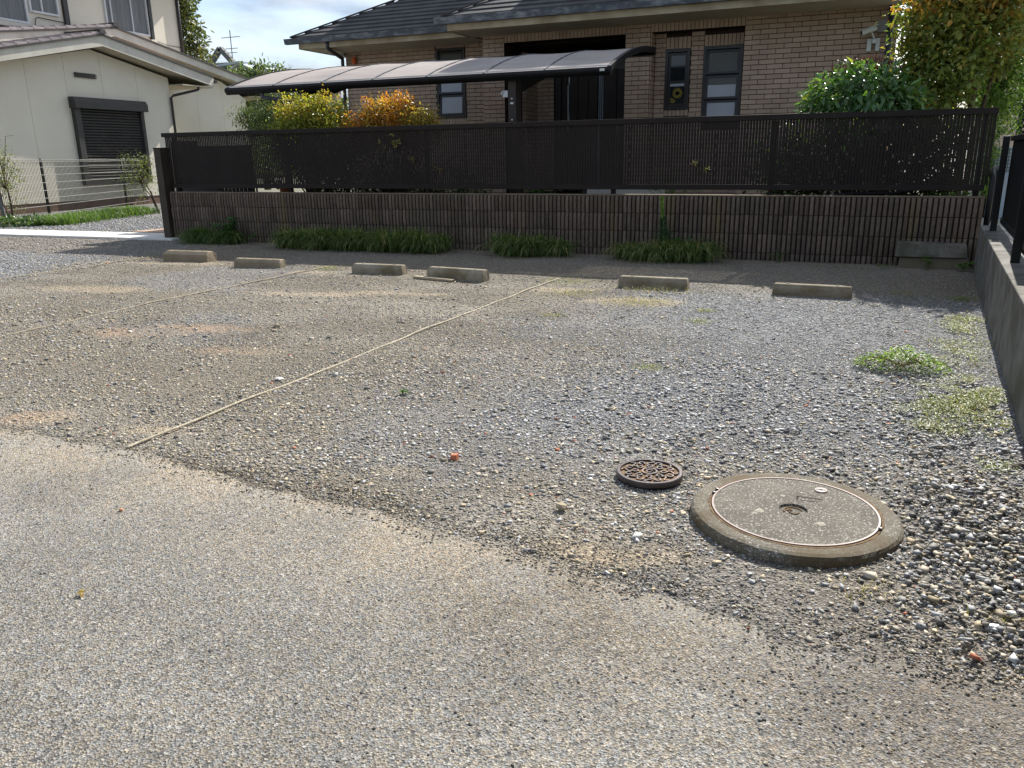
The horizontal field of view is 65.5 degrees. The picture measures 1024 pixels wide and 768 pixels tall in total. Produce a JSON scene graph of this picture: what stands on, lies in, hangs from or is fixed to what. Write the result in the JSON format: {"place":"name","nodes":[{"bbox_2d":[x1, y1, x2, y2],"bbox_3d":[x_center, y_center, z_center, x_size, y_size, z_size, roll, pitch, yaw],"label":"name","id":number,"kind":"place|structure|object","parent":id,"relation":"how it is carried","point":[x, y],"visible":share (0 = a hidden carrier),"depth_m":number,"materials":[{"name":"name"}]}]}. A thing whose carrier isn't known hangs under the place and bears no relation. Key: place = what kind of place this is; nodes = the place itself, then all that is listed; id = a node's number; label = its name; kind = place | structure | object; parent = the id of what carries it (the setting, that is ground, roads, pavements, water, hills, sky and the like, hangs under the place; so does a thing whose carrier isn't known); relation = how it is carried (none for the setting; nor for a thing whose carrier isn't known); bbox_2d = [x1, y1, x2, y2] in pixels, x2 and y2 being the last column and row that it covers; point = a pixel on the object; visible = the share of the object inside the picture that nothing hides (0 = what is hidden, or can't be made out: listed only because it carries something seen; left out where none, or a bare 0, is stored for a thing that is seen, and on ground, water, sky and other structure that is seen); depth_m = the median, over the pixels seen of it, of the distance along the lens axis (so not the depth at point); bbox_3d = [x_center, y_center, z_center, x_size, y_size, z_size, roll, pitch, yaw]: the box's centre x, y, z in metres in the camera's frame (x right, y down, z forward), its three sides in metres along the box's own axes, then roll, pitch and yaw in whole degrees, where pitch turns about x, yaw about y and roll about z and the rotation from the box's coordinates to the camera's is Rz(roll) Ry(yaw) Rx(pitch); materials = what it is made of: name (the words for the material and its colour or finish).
{"place":"outdoors","nodes":[
{"label":"outdoors","id":0,"kind":"place"},
{"bbox_2d":[0,229,179,240],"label":"concrete strip","id":1,"kind":"object","parent":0,"point":[89,234],"visible":0.48,"depth_m":12.45,"materials":[{"name":"concrete"}]},
{"bbox_2d":[0,191,279,231],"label":"driveway","id":2,"kind":"structure","parent":0,"point":[147,205],"depth_m":16.29,"materials":[{"name":"gravel"}]},
{"bbox_2d":[0,190,6,224],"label":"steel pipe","id":3,"kind":"object","parent":2,"relation":"on","point":[2,210],"visible":0.55,"depth_m":14.95,"materials":[{"name":"grey metal"}]},
{"bbox_2d":[0,135,30,223],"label":"shrub","id":4,"kind":"object","parent":2,"relation":"on","point":[5,184],"visible":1,"depth_m":14.80,"materials":[{"name":"green plant"}]},
{"bbox_2d":[7,204,160,225],"bbox_3d":[-8.471,-3.496,16.300,1.696,0.214,3.912,1,16,7],"label":"grass border","id":5,"kind":"object","parent":2,"relation":"on","point":[83,216],"depth_m":15.71,"materials":[{"name":"plant"}]},
{"bbox_2d":[112,149,159,213],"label":"shrub","id":6,"kind":"object","parent":2,"relation":"on","point":[141,180],"visible":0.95,"depth_m":17.12,"materials":[{"name":"green plant"}]},
{"bbox_2d":[131,228,163,232],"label":"paving","id":7,"kind":"structure","parent":2,"relation":"on","point":[153,231],"depth_m":12.80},
{"bbox_2d":[246,137,300,189],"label":"round shrub","id":8,"kind":"object","parent":2,"relation":"on","point":[268,165],"visible":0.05,"depth_m":19.45,"materials":[{"name":"green plant"}]},
{"bbox_2d":[221,68,341,191],"bbox_3d":[-7.110,-7.596,24.199,4.039,3.732,3.091,6,17,22],"label":"shrub","id":9,"kind":"object","parent":2,"relation":"on","point":[263,114],"visible":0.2,"depth_m":23.99,"materials":[{"name":"green plant"}]},
{"bbox_2d":[314,91,350,175],"bbox_3d":[-4.072,-5.878,19.117,3.037,2.341,2.304,15,23,44],"label":"garden tree","id":10,"kind":"object","parent":2,"relation":"on","point":[329,97],"visible":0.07,"depth_m":18.86,"materials":[{"name":"green plant"}]},
{"bbox_2d":[237,232,256,244],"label":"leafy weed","id":11,"kind":"object","parent":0,"point":[250,237],"visible":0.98,"depth_m":10.88,"materials":[{"name":"green plant"}]},
{"bbox_2d":[279,183,288,191],"bbox_3d":[-3.349,-2.789,11.796,0.300,0.350,0.300,6,17,22],"label":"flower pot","id":12,"kind":"object","parent":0,"point":[284,189],"visible":0.07,"depth_m":11.70,"materials":[{"name":"ceramic"}]},
{"bbox_2d":[0,429,1023,767],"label":"road","id":13,"kind":"structure","parent":0,"point":[186,701],"depth_m":1.84,"materials":[{"name":"asphalt"}]},
{"bbox_2d":[77,589,85,596],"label":"dry leaf","id":14,"kind":"object","parent":13,"relation":"on","point":[80,592],"visible":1,"depth_m":2.12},
{"bbox_2d":[0,215,1023,767],"bbox_3d":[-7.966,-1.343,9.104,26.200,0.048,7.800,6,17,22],"label":"parking lot","id":15,"kind":"structure","parent":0,"point":[820,596],"depth_m":3.81,"materials":[{"name":"gravel"}]},
{"bbox_2d":[0,256,150,278],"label":"rope","id":16,"kind":"object","parent":15,"relation":"on","point":[76,267],"visible":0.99,"depth_m":8.77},
{"bbox_2d":[0,266,327,336],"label":"rope","id":17,"kind":"object","parent":15,"relation":"on","point":[159,300],"visible":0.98,"depth_m":6.59,"materials":[{"name":"fabric"}]},
{"bbox_2d":[163,250,216,261],"bbox_3d":[-3.731,-1.478,9.220,0.621,0.139,0.170,5,17,19],"label":"wheel stop","id":18,"kind":"object","parent":15,"relation":"on","point":[188,256],"visible":0.88,"depth_m":9.14,"materials":[{"name":"concrete"}]},
{"bbox_2d":[171,225,249,244],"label":"lilyturf clump","id":19,"kind":"object","parent":15,"relation":"on","point":[197,235],"visible":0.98,"depth_m":10.99,"materials":[{"name":"green plant"}]},
{"bbox_2d":[205,216,240,233],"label":"leafy weed","id":20,"kind":"object","parent":15,"relation":"on","point":[229,226],"visible":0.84,"depth_m":11.01,"materials":[{"name":"green plant"}]},
{"bbox_2d":[234,258,285,267],"bbox_3d":[-2.735,-1.310,8.640,0.601,0.109,0.120,5,17,19],"label":"wheel stop","id":21,"kind":"object","parent":15,"relation":"on","point":[257,263],"visible":0.92,"depth_m":8.58,"materials":[{"name":"concrete"}]},
{"bbox_2d":[316,266,346,269],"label":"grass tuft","id":22,"kind":"object","parent":15,"relation":"on","point":[334,268],"visible":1,"depth_m":8.31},
{"bbox_2d":[125,278,558,448],"bbox_3d":[-0.568,-0.376,5.402,0.035,0.025,4.937,6,17,23],"label":"rope","id":23,"kind":"object","parent":15,"relation":"on","point":[192,421],"visible":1,"depth_m":4.12,"materials":[{"name":"fabric"}]},
{"bbox_2d":[262,223,466,256],"bbox_3d":[-1.991,-1.853,10.005,2.973,0.355,0.876,6,17,22],"label":"lilyturf clump","id":24,"kind":"object","parent":15,"relation":"on","point":[396,241],"visible":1,"depth_m":9.90,"materials":[{"name":"green plant"}]},
{"bbox_2d":[352,263,407,274],"bbox_3d":[-1.330,-1.148,7.990,0.571,0.119,0.120,5,17,19],"label":"wheel stop","id":25,"kind":"object","parent":15,"relation":"on","point":[380,269],"visible":0.86,"depth_m":7.93,"materials":[{"name":"grey concrete"}]},
{"bbox_2d":[398,389,408,393],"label":"leafy weed","id":26,"kind":"object","parent":15,"relation":"on","point":[405,391],"visible":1,"depth_m":3.91,"materials":[{"name":"green plant"}]},
{"bbox_2d":[413,275,454,281],"bbox_3d":[-0.741,-1.000,7.548,0.468,0.022,0.051,9,19,32],"label":"wood plank","id":27,"kind":"object","parent":15,"relation":"on","point":[432,278],"visible":1,"depth_m":7.54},
{"bbox_2d":[450,453,458,460],"bbox_3d":[-0.222,0.283,3.070,0.029,0.030,0.026,6,17,22],"label":"brick fragment","id":28,"kind":"object","parent":15,"relation":"on","point":[454,456],"visible":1,"depth_m":3.06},
{"bbox_2d":[427,266,488,281],"bbox_3d":[-0.516,-1.040,7.556,0.633,0.129,0.120,8,18,27],"label":"wheel stop","id":29,"kind":"object","parent":15,"relation":"on","point":[471,274],"visible":0.89,"depth_m":7.48,"materials":[{"name":"grey concrete"}]},
{"bbox_2d":[479,230,585,258],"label":"lilyturf clump","id":30,"kind":"object","parent":15,"relation":"on","point":[511,245],"visible":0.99,"depth_m":9.15,"materials":[{"name":"green plant"}]},
{"bbox_2d":[556,502,566,510],"bbox_3d":[0.162,0.403,2.620,0.039,0.026,0.033,6,17,22],"label":"rock","id":31,"kind":"object","parent":15,"relation":"on","point":[561,506],"visible":1,"depth_m":2.61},
{"bbox_2d":[538,276,597,285],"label":"grass tuft","id":32,"kind":"object","parent":15,"relation":"on","point":[567,281],"visible":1,"depth_m":7.32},
{"bbox_2d":[544,287,607,297],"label":"grass tuft","id":33,"kind":"object","parent":15,"relation":"on","point":[565,291],"visible":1,"depth_m":6.73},
{"bbox_2d":[589,292,694,307],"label":"grass tuft","id":34,"kind":"object","parent":15,"relation":"on","point":[641,300],"visible":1,"depth_m":6.28,"materials":[{"name":"plant"}]},
{"bbox_2d":[616,459,682,490],"bbox_3d":[0.497,0.332,2.881,0.238,0.041,0.238,6,17,22],"label":"valve cover","id":35,"kind":"object","parent":15,"relation":"on","point":[651,474],"visible":1,"depth_m":2.85,"materials":[{"name":"metal"}]},
{"bbox_2d":[631,361,672,371],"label":"grass tuft","id":36,"kind":"object","parent":15,"relation":"on","point":[646,367],"visible":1,"depth_m":4.34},
{"bbox_2d":[618,275,689,290],"bbox_3d":[1.228,-0.874,6.911,0.605,0.119,0.120,6,17,21],"label":"wheel stop","id":37,"kind":"object","parent":15,"relation":"on","point":[670,283],"visible":0.88,"depth_m":6.86,"materials":[{"name":"grey concrete"}]},
{"bbox_2d":[653,195,673,245],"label":"tall weed","id":38,"kind":"object","parent":15,"relation":"on","point":[662,223],"visible":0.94,"depth_m":8.64,"materials":[{"name":"green plant"}]},
{"bbox_2d":[598,236,731,264],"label":"lilyturf clump","id":39,"kind":"object","parent":15,"relation":"on","point":[692,252],"visible":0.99,"depth_m":8.53,"materials":[{"name":"green plant"}]},
{"bbox_2d":[604,283,729,294],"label":"grass tuft","id":40,"kind":"object","parent":15,"relation":"on","point":[653,289],"visible":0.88,"depth_m":6.80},
{"bbox_2d":[682,317,711,323],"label":"grass tuft","id":41,"kind":"object","parent":15,"relation":"on","point":[701,320],"visible":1,"depth_m":5.54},
{"bbox_2d":[689,307,726,312],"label":"grass tuft","id":42,"kind":"object","parent":15,"relation":"on","point":[699,309],"visible":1,"depth_m":5.86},
{"bbox_2d":[532,253,1017,480],"bbox_3d":[2.647,-0.750,6.466,3.895,0.055,7.142,-5,16,-13],"label":"ground cover","id":43,"kind":"object","parent":15,"relation":"on","point":[969,396],"visible":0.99,"depth_m":3.62,"materials":[{"name":"green plant"}]},
{"bbox_2d":[769,248,784,261],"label":"leafy weed","id":44,"kind":"object","parent":15,"relation":"on","point":[777,254],"visible":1,"depth_m":8.43,"materials":[{"name":"green plant"}]},
{"bbox_2d":[690,473,903,568],"bbox_3d":[0.894,0.421,2.533,0.639,0.070,0.639,6,17,22],"label":"manhole","id":45,"kind":"object","parent":15,"relation":"on","point":[794,520],"visible":0.99,"depth_m":2.44,"materials":[{"name":"concrete"}]},
{"bbox_2d":[772,282,852,298],"bbox_3d":[2.422,-0.751,6.434,0.605,0.114,0.120,6,17,23],"label":"wheel stop","id":46,"kind":"object","parent":15,"relation":"on","point":[815,290],"visible":0.95,"depth_m":6.38,"materials":[{"name":"grey concrete"}]},
{"bbox_2d":[796,567,921,608],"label":"grass tuft","id":47,"kind":"object","parent":15,"relation":"on","point":[863,592],"visible":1,"depth_m":2.09,"materials":[{"name":"plant"}]},
{"bbox_2d":[879,290,924,296],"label":"grass tuft","id":48,"kind":"object","parent":15,"relation":"on","point":[909,293],"visible":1,"depth_m":6.44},
{"bbox_2d":[851,344,956,375],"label":"leafy weed","id":49,"kind":"object","parent":15,"relation":"on","point":[884,358],"visible":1,"depth_m":4.22,"materials":[{"name":"green plant"}]},
{"bbox_2d":[920,256,933,268],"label":"leafy weed","id":50,"kind":"object","parent":15,"relation":"on","point":[929,261],"visible":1,"depth_m":7.74,"materials":[{"name":"green plant"}]},
{"bbox_2d":[898,257,968,269],"bbox_3d":[4.160,-1.196,7.883,0.609,0.125,0.195,6,17,22],"label":"concrete block","id":51,"kind":"object","parent":15,"relation":"on","point":[938,263],"depth_m":7.81,"materials":[{"name":"concrete"}]},
{"bbox_2d":[895,241,966,257],"bbox_3d":[4.124,-1.323,7.844,0.636,0.139,0.183,7,18,24],"label":"gutter block","id":52,"kind":"object","parent":51,"relation":"on","point":[930,249],"depth_m":7.80,"materials":[{"name":"concrete"}]},
{"bbox_2d":[913,333,994,349],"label":"grass tuft","id":53,"kind":"object","parent":15,"relation":"on","point":[957,339],"visible":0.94,"depth_m":4.81,"materials":[{"name":"plant"}]},
{"bbox_2d":[941,295,981,302],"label":"grass tuft","id":54,"kind":"object","parent":15,"relation":"on","point":[964,298],"visible":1,"depth_m":6.18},
{"bbox_2d":[943,312,985,323],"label":"grass tuft","id":55,"kind":"object","parent":15,"relation":"on","point":[972,318],"visible":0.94,"depth_m":5.44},
{"bbox_2d":[954,262,974,271],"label":"leafy weed","id":56,"kind":"object","parent":15,"relation":"on","point":[964,265],"visible":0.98,"depth_m":7.58,"materials":[{"name":"green plant"}]},
{"bbox_2d":[985,623,998,630],"bbox_3d":[1.167,0.592,1.933,0.032,0.018,0.015,6,17,22],"label":"white shard","id":57,"kind":"object","parent":15,"relation":"on","point":[991,625],"visible":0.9,"depth_m":1.93,"materials":[{"name":"plastic"}]},
{"bbox_2d":[961,598,1023,623],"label":"grass tuft","id":58,"kind":"object","parent":15,"relation":"on","point":[992,614],"visible":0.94,"depth_m":1.97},
{"bbox_2d":[184,0,999,151],"label":"sky","id":59,"kind":"structure","parent":0,"point":[262,26],"materials":[{"name":"blue"}]},
{"bbox_2d":[255,152,1023,254],"bbox_3d":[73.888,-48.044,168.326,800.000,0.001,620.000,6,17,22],"label":"ground","id":60,"kind":"structure","parent":0,"point":[301,190],"depth_m":31.68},
{"bbox_2d":[0,212,51,227],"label":"ivy patch","id":61,"kind":"object","parent":60,"relation":"on","point":[4,219],"visible":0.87,"depth_m":14.59,"materials":[{"name":"green plant"}]},
{"bbox_2d":[0,159,149,218],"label":"fence","id":62,"kind":"object","parent":60,"relation":"on","point":[45,187],"visible":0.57,"depth_m":17.62,"materials":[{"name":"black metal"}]},
{"bbox_2d":[0,0,278,214],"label":"cream house","id":63,"kind":"structure","parent":60,"relation":"on","point":[91,79],"depth_m":20.08,"materials":[{"name":"paint"}]},
{"bbox_2d":[0,0,29,23],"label":"window","id":64,"kind":"structure","parent":63,"relation":"in","point":[10,10],"depth_m":19.70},
{"bbox_2d":[27,0,59,16],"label":"window","id":65,"kind":"structure","parent":63,"relation":"in","point":[45,7],"depth_m":20.44,"materials":[{"name":"glass"}]},
{"bbox_2d":[102,0,154,39],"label":"window","id":66,"kind":"structure","parent":63,"relation":"in","point":[133,16],"depth_m":23.04,"materials":[{"name":"glass"}]},
{"bbox_2d":[153,148,174,237],"bbox_3d":[-5.043,-2.733,11.669,0.135,1.397,0.200,6,17,22],"label":"fence post","id":67,"kind":"object","parent":60,"relation":"on","point":[162,171],"visible":0.71,"depth_m":11.57,"materials":[{"name":"metal"}]},
{"bbox_2d":[175,0,218,65],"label":"conifer tree","id":68,"kind":"object","parent":60,"relation":"on","point":[189,23],"visible":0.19,"depth_m":38.15,"materials":[{"name":"green plant"}]},
{"bbox_2d":[210,47,234,64],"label":"rooftop tower","id":69,"kind":"structure","parent":60,"relation":"on","point":[227,56],"depth_m":61.24,"materials":[{"name":"metal"}]},
{"bbox_2d":[223,30,239,57],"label":"antenna","id":70,"kind":"object","parent":69,"relation":"attached to","point":[231,48],"visible":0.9,"depth_m":61.00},
{"bbox_2d":[218,53,297,189],"bbox_3d":[-9.294,-9.643,29.386,4.037,4.831,3.401,6,17,22],"label":"evergreen tree","id":71,"kind":"object","parent":60,"relation":"on","point":[257,69],"visible":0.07,"depth_m":28.68,"materials":[{"name":"green plant"}]},
{"bbox_2d":[217,61,341,174],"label":"tree","id":72,"kind":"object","parent":60,"relation":"on","point":[232,64],"depth_m":51.49,"materials":[{"name":"plant"}]},
{"bbox_2d":[170,191,985,267],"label":"block wall","id":73,"kind":"structure","parent":60,"relation":"on","point":[860,229],"depth_m":9.05,"materials":[{"name":"concrete"}]},
{"bbox_2d":[161,107,999,195],"bbox_3d":[-0.202,-2.695,9.617,10.440,0.867,0.105,6,17,22],"label":"slat fence","id":74,"kind":"object","parent":73,"relation":"on","point":[569,164],"visible":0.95,"depth_m":9.02,"materials":[{"name":"brown metal"}]},
{"bbox_2d":[377,134,400,148],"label":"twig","id":75,"kind":"object","parent":74,"relation":"attached to","point":[392,141],"visible":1,"depth_m":9.95,"materials":[{"name":"green plant"}]},
{"bbox_2d":[983,165,998,224],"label":"end gate","id":76,"kind":"structure","parent":73,"relation":"attached to","point":[991,194],"depth_m":7.61,"materials":[{"name":"black metal"}]},
{"bbox_2d":[973,225,1023,443],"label":"wall","id":77,"kind":"structure","parent":60,"relation":"on","point":[999,277],"depth_m":4.56,"materials":[{"name":"concrete"}]},
{"bbox_2d":[989,134,1023,262],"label":"black fence","id":78,"kind":"object","parent":77,"relation":"on","point":[1012,221],"visible":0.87,"depth_m":6.30,"materials":[{"name":"metal"}]},
{"bbox_2d":[554,190,921,195],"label":"garden ground","id":79,"kind":"structure","parent":0,"point":[581,193],"depth_m":15.00,"materials":[{"name":"soil"}]},
{"bbox_2d":[171,141,254,191],"bbox_3d":[-4.534,-3.175,12.091,1.520,1.000,0.040,6,17,22],"label":"lattice screen","id":80,"kind":"object","parent":79,"relation":"on","point":[218,189],"visible":0.11,"depth_m":12.06,"materials":[{"name":"black metal"}]},
{"bbox_2d":[260,84,360,191],"bbox_3d":[-2.757,-3.234,10.977,1.715,1.695,0.969,6,17,22],"label":"yellow bush","id":81,"kind":"object","parent":79,"relation":"on","point":[304,118],"visible":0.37,"depth_m":10.76,"materials":[{"name":"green plant"}]},
{"bbox_2d":[337,87,449,192],"bbox_3d":[-1.590,-3.056,10.501,1.732,1.585,0.775,6,17,22],"label":"orange bush","id":82,"kind":"object","parent":79,"relation":"on","point":[390,117],"visible":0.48,"depth_m":10.30,"materials":[{"name":"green plant"}]},
{"bbox_2d":[304,153,491,192],"bbox_3d":[-1.867,-3.010,12.033,3.384,1.089,1.007,6,17,22],"label":"hedge","id":83,"kind":"object","parent":79,"relation":"on","point":[408,190],"visible":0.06,"depth_m":11.93,"materials":[{"name":"green plant"}]},
{"bbox_2d":[224,46,655,192],"bbox_3d":[-1.076,-3.812,11.972,5.940,2.200,2.412,6,17,22],"label":"carport","id":84,"kind":"object","parent":79,"relation":"on","point":[521,73],"visible":0.91,"depth_m":10.87,"materials":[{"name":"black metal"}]},
{"bbox_2d":[450,169,492,192],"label":"garden plant","id":85,"kind":"object","parent":79,"relation":"on","point":[475,191],"visible":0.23,"depth_m":10.32,"materials":[{"name":"green plant"}]},
{"bbox_2d":[521,164,561,193],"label":"garden plant","id":86,"kind":"object","parent":79,"relation":"on","point":[536,191],"visible":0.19,"depth_m":9.98,"materials":[{"name":"green plant"}]},
{"bbox_2d":[283,0,910,194],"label":"brick house","id":87,"kind":"structure","parent":79,"relation":"on","point":[731,57],"depth_m":12.78,"materials":[{"name":"brown brick"}]},
{"bbox_2d":[435,47,466,118],"bbox_3d":[-1.122,-5.628,14.925,0.600,1.225,0.125,6,17,22],"label":"window","id":88,"kind":"structure","parent":87,"relation":"in","point":[455,106],"depth_m":14.93,"materials":[{"name":"grey glass"}]},
{"bbox_2d":[555,62,624,192],"bbox_3d":[1.536,-4.696,14.748,1.530,2.300,0.131,6,17,22],"label":"entrance door","id":89,"kind":"structure","parent":87,"relation":"in","point":[576,98],"depth_m":14.64,"materials":[{"name":"black glass"}]},
{"bbox_2d":[664,48,691,109],"bbox_3d":[2.672,-4.908,12.848,0.395,0.912,0.120,6,17,22],"label":"window","id":90,"kind":"structure","parent":87,"relation":"in","point":[677,63],"depth_m":12.82,"materials":[{"name":"black glass"}]},
{"bbox_2d":[701,44,743,126],"bbox_3d":[3.326,-4.706,12.617,0.603,1.205,0.125,6,17,22],"label":"window","id":91,"kind":"structure","parent":87,"relation":"in","point":[717,60],"depth_m":12.56,"materials":[{"name":"grey glass"}]},
{"bbox_2d":[858,24,879,51],"bbox_3d":[5.069,-4.912,11.309,0.298,0.336,0.282,6,17,22],"label":"security camera","id":92,"kind":"object","parent":87,"relation":"attached to","point":[871,29],"visible":1,"depth_m":11.34,"materials":[{"name":"white plastic"}]},
{"bbox_2d":[587,189,664,193],"bbox_3d":[1.419,-2.412,10.014,1.000,0.120,0.060,6,17,22],"label":"edging board","id":93,"kind":"object","parent":79,"relation":"on","point":[598,191],"visible":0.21,"depth_m":9.99,"materials":[{"name":"concrete"}]},
{"bbox_2d":[649,169,703,193],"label":"garden plant","id":94,"kind":"object","parent":79,"relation":"on","point":[672,191],"visible":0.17,"depth_m":9.40,"materials":[{"name":"green plant"}]},
{"bbox_2d":[749,162,800,194],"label":"garden plant","id":95,"kind":"object","parent":79,"relation":"on","point":[784,193],"visible":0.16,"depth_m":8.88,"materials":[{"name":"green plant"}]},
{"bbox_2d":[723,98,994,195],"bbox_3d":[3.805,-2.448,8.852,2.947,1.492,1.133,6,17,22],"label":"screen shrub","id":96,"kind":"object","parent":79,"relation":"on","point":[817,192],"visible":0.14,"depth_m":8.65,"materials":[{"name":"green plant"}]},
{"bbox_2d":[792,53,936,192],"bbox_3d":[3.705,-2.630,8.518,1.431,1.712,1.214,6,17,22],"label":"leaf bush","id":97,"kind":"object","parent":79,"relation":"on","point":[821,100],"visible":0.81,"depth_m":8.24,"materials":[{"name":"green plant"}]},
{"bbox_2d":[822,184,923,194],"bbox_3d":[3.790,-2.039,8.388,0.972,0.154,0.171,8,18,28],"label":"garden hose","id":98,"kind":"object","parent":79,"relation":"on","point":[881,193],"visible":0.57,"depth_m":8.41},
{"bbox_2d":[866,0,1023,195],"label":"autumn tree","id":99,"kind":"object","parent":79,"relation":"on","point":[951,26],"visible":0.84,"depth_m":8.63,"materials":[{"name":"green plant"}]},
{"bbox_2d":[910,163,980,195],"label":"garden plant","id":100,"kind":"object","parent":79,"relation":"on","point":[933,193],"visible":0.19,"depth_m":8.30,"materials":[{"name":"green plant"}]},
{"bbox_2d":[904,169,1012,241],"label":"alley","id":101,"kind":"structure","parent":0,"point":[1005,231],"depth_m":8.76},
{"bbox_2d":[968,121,988,195],"bbox_3d":[6.103,-2.831,10.399,0.240,1.190,0.480,6,17,22],"label":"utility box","id":102,"kind":"object","parent":101,"relation":"on","point":[975,165],"depth_m":10.29,"materials":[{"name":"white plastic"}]},
{"bbox_2d":[963,2,1023,216],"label":"hedge tree","id":103,"kind":"object","parent":101,"relation":"on","point":[998,97],"visible":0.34,"depth_m":9.40,"materials":[{"name":"green plant"}]},
{"bbox_2d":[963,48,1023,176],"bbox_3d":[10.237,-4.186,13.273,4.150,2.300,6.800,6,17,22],"label":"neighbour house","id":104,"kind":"structure","parent":101,"relation":"on","point":[1001,140],"depth_m":12.27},
{"bbox_2d":[984,147,1012,217],"bbox_3d":[6.008,-2.492,9.854,0.200,0.840,0.412,6,17,22],"label":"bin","id":105,"kind":"object","parent":101,"relation":"on","point":[1004,184],"visible":0.16,"depth_m":9.65,"materials":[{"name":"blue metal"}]},
{"bbox_2d":[1015,97,1023,134],"bbox_3d":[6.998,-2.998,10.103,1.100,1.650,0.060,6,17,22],"label":"shrub","id":106,"kind":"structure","parent":101,"relation":"on","point":[1020,127],"depth_m":10.19,"materials":[{"name":"green plant"}]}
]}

